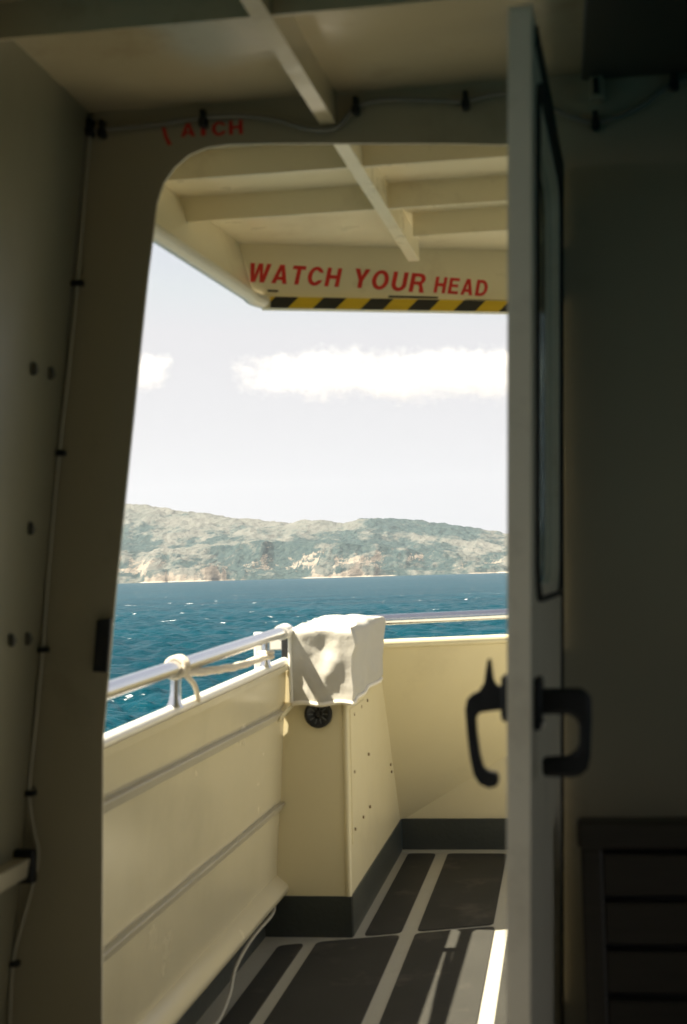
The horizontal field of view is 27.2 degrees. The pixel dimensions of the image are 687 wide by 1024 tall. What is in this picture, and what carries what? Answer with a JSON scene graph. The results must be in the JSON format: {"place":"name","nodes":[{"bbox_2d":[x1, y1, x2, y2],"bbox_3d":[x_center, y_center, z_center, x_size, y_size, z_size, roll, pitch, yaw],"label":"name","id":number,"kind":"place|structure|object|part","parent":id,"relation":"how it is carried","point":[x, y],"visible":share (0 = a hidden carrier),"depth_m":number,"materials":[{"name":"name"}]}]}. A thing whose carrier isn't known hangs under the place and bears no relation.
{"place":"outdoors","nodes":[
{"label":"outdoors","id":0,"kind":"place"},
{"bbox_2d":[0,0,583,125],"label":"deckhead","id":1,"kind":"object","parent":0,"point":[92,56],"visible":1,"depth_m":2.13,"materials":[{"name":"paint"}]},
{"bbox_2d":[153,145,507,313],"bbox_3d":[1.191,-0.631,3.310,3.008,0.208,2.227,-2,-3,9],"label":"canopy","id":2,"kind":"object","parent":1,"relation":"attached to","point":[384,228],"visible":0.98,"depth_m":3.13,"materials":[{"name":"beige paint"}]},
{"bbox_2d":[581,0,686,102],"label":"overhead locker","id":3,"kind":"object","parent":1,"relation":"attached to","point":[627,38],"visible":1,"depth_m":2.11,"materials":[{"name":"metal"}]},
{"bbox_2d":[104,573,506,733],"bbox_3d":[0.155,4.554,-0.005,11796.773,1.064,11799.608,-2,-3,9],"label":"sea","id":4,"kind":"structure","parent":0,"point":[156,624],"depth_m":177.38,"materials":[{"name":"liquid"}]},
{"bbox_2d":[118,504,506,583],"bbox_3d":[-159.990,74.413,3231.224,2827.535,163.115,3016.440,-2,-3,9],"label":"hills","id":5,"kind":"structure","parent":0,"point":[163,544],"depth_m":2199.25,"materials":[{"name":"green plant"}]},
{"bbox_2d":[126,243,506,533],"label":"sky","id":6,"kind":"structure","parent":0,"point":[243,410],"materials":[{"name":"white"}]},
{"bbox_2d":[196,852,506,1023],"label":"deck","id":7,"kind":"structure","parent":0,"point":[251,967],"depth_m":4.52,"materials":[{"name":"grey paint"}]},
{"bbox_2d":[103,657,293,1023],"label":"side bulwark","id":8,"kind":"object","parent":7,"relation":"on","point":[195,889],"visible":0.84,"depth_m":3.64,"materials":[{"name":"paint"}]},
{"bbox_2d":[107,623,293,707],"bbox_3d":[-0.406,0.408,3.438,0.053,0.172,2.901,-2,-3,9],"label":"handrail","id":9,"kind":"object","parent":8,"relation":"on","point":[123,685],"visible":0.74,"depth_m":3.44,"materials":[{"name":"silver metal"}]},
{"bbox_2d":[164,650,274,702],"bbox_3d":[-0.323,0.436,3.978,0.060,0.136,1.123,-2,-3,9],"label":"rope","id":10,"kind":"object","parent":9,"relation":"attached to","point":[186,673],"visible":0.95,"depth_m":3.68,"materials":[{"name":"white fabric"}]},
{"bbox_2d":[214,906,275,1023],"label":"loose cable","id":11,"kind":"object","parent":7,"relation":"on","point":[247,945],"visible":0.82,"depth_m":4.11,"materials":[{"name":"pale grey plastic"},{"name":"black metal"}]},
{"bbox_2d":[220,944,302,1023],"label":"nonslip panel","id":12,"kind":"object","parent":7,"relation":"on","point":[248,1004],"visible":1,"depth_m":4.23,"materials":[{"name":"black rubber"}]},
{"bbox_2d":[263,935,398,1023],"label":"nonslip panel","id":13,"kind":"object","parent":7,"relation":"on","point":[334,981],"visible":1,"depth_m":4.23,"materials":[{"name":"black rubber"}]},
{"bbox_2d":[265,670,401,937],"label":"corner pillar","id":14,"kind":"structure","parent":7,"relation":"on","point":[339,850],"depth_m":4.82,"materials":[{"name":"beige paint"}]},
{"bbox_2d":[254,632,280,668],"bbox_3d":[-0.252,0.640,5.091,0.128,0.420,0.030,-2,-3,9],"label":"stanchion","id":15,"kind":"object","parent":14,"relation":"attached to","point":[275,645],"visible":0.18,"depth_m":5.08,"materials":[{"name":"white paint"}]},
{"bbox_2d":[281,638,287,658],"bbox_3d":[-0.161,0.582,5.095,0.054,0.330,0.340,-2,-3,9],"label":"black plate","id":16,"kind":"object","parent":14,"relation":"attached to","point":[284,647],"depth_m":4.93,"materials":[{"name":"metal"}]},
{"bbox_2d":[288,614,385,706],"bbox_3d":[-0.023,0.523,5.161,0.271,0.293,0.784,-2,-3,9],"label":"canvas cover","id":17,"kind":"object","parent":14,"relation":"on","point":[335,659],"visible":1,"depth_m":4.80,"materials":[{"name":"beige fabric"}]},
{"bbox_2d":[365,853,434,935],"bbox_3d":[0.235,1.452,5.470,0.120,0.004,1.390,-2,-3,9],"label":"nonslip panel","id":18,"kind":"object","parent":7,"relation":"on","point":[394,909],"visible":1,"depth_m":5.34,"materials":[{"name":"black rubber"}]},
{"bbox_2d":[379,927,493,1023],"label":"nonslip panel","id":19,"kind":"object","parent":7,"relation":"on","point":[441,977],"visible":1,"depth_m":4.24,"materials":[{"name":"black rubber"}]},
{"bbox_2d":[382,634,506,852],"bbox_3d":[1.497,0.951,5.722,2.828,0.957,0.761,-2,-3,9],"label":"forward bulwark","id":20,"kind":"object","parent":7,"relation":"on","point":[448,802],"visible":0.29,"depth_m":6.05,"materials":[{"name":"beige paint"}]},
{"bbox_2d":[365,609,506,624],"bbox_3d":[0.751,0.444,5.774,1.708,0.126,0.042,-1,-3,-18],"label":"handrail","id":21,"kind":"object","parent":20,"relation":"on","point":[438,617],"visible":0.27,"depth_m":5.64,"materials":[{"name":"silver metal"}]},
{"bbox_2d":[418,853,506,930],"bbox_3d":[0.476,1.445,5.469,0.253,0.004,1.320,-2,-3,9],"label":"nonslip panel","id":22,"kind":"object","parent":7,"relation":"on","point":[465,892],"visible":1,"depth_m":5.38,"materials":[{"name":"black rubber"}]},
{"bbox_2d":[494,939,506,1023],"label":"nonslip panel","id":23,"kind":"object","parent":7,"relation":"on","point":[500,1015],"depth_m":4.03,"materials":[{"name":"grey rubber"}]},
{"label":"cabin floor","id":24,"kind":"structure","parent":0,"visible":0},
{"bbox_2d":[0,40,88,1023],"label":"side wall","id":25,"kind":"structure","parent":24,"relation":"on","point":[44,114],"depth_m":2.27,"materials":[{"name":"paint"}]},
{"bbox_2d":[0,848,36,892],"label":"ledge bar","id":26,"kind":"object","parent":25,"relation":"attached to","point":[19,867],"visible":1,"depth_m":2.32,"materials":[{"name":"beige paint"}]},
{"bbox_2d":[8,118,94,1023],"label":"cable","id":27,"kind":"object","parent":25,"relation":"attached to","point":[77,283],"visible":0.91,"depth_m":2.39,"materials":[{"name":"pale grey plastic"},{"name":"black metal"}]},
{"bbox_2d":[11,72,686,1023],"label":"bulkhead","id":28,"kind":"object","parent":24,"relation":"on","point":[625,422],"visible":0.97,"depth_m":2.29,"materials":[{"name":"beige paint"}]},
{"bbox_2d":[93,73,686,138],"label":"cable","id":29,"kind":"object","parent":28,"relation":"attached to","point":[464,101],"visible":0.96,"depth_m":2.33,"materials":[{"name":"grey plastic"}]},
{"bbox_2d":[465,4,591,1023],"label":"door","id":30,"kind":"structure","parent":28,"relation":"attached to","point":[532,699],"depth_m":1.64,"materials":[{"name":"paint"}]},
{"bbox_3d":[0.266,-0.198,1.934,0.060,0.630,0.527,-2,-3,12],"label":"window frame","id":31,"kind":"part","parent":30,"relation":"part of","materials":[{"name":"black rubber"}]},
{"bbox_2d":[577,817,686,1023],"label":"bench","id":32,"kind":"object","parent":24,"relation":"on","point":[634,886],"visible":1,"depth_m":1.97,"materials":[{"name":"brown wood"}]}
]}

